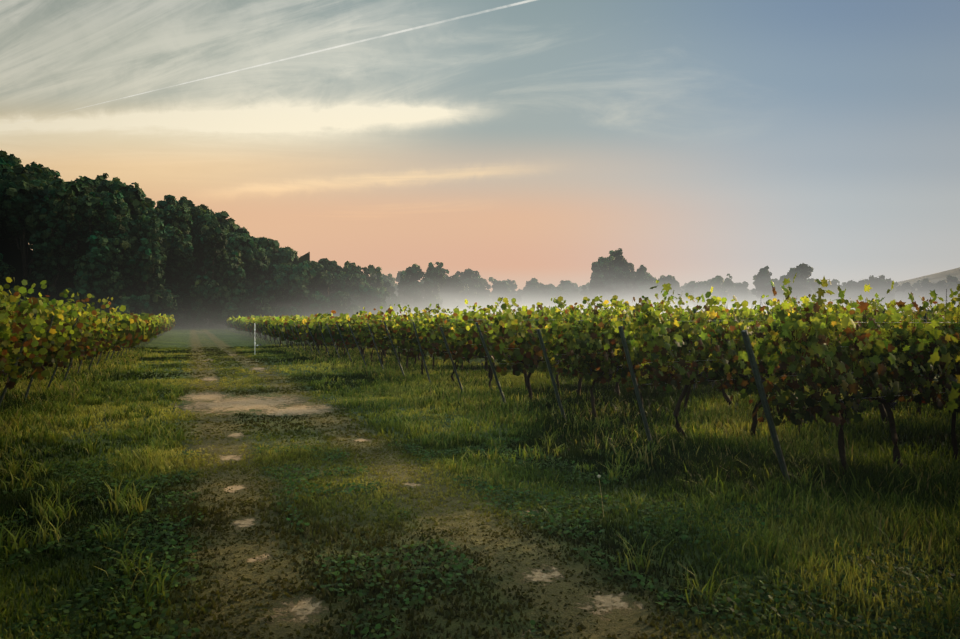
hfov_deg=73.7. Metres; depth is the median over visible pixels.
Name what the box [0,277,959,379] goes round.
vine leaves
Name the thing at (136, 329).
vine leaves
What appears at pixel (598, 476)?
dandelion
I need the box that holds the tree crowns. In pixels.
[0,150,959,325]
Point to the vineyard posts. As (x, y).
(763, 397)
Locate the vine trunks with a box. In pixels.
[1,289,959,476]
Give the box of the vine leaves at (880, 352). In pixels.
[0,273,959,426]
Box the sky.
[0,0,959,309]
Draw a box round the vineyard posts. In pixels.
[0,308,926,483]
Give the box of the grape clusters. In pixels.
[2,352,955,412]
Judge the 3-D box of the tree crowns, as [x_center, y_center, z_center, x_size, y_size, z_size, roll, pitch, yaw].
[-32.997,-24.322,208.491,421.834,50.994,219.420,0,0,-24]
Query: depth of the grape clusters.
8.85 m
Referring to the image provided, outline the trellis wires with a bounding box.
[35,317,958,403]
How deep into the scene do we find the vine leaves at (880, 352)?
7.18 m
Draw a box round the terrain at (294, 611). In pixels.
[0,267,959,638]
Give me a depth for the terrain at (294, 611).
4.71 m
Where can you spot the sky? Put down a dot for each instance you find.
(521, 141)
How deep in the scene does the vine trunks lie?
10.17 m
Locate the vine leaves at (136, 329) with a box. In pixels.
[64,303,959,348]

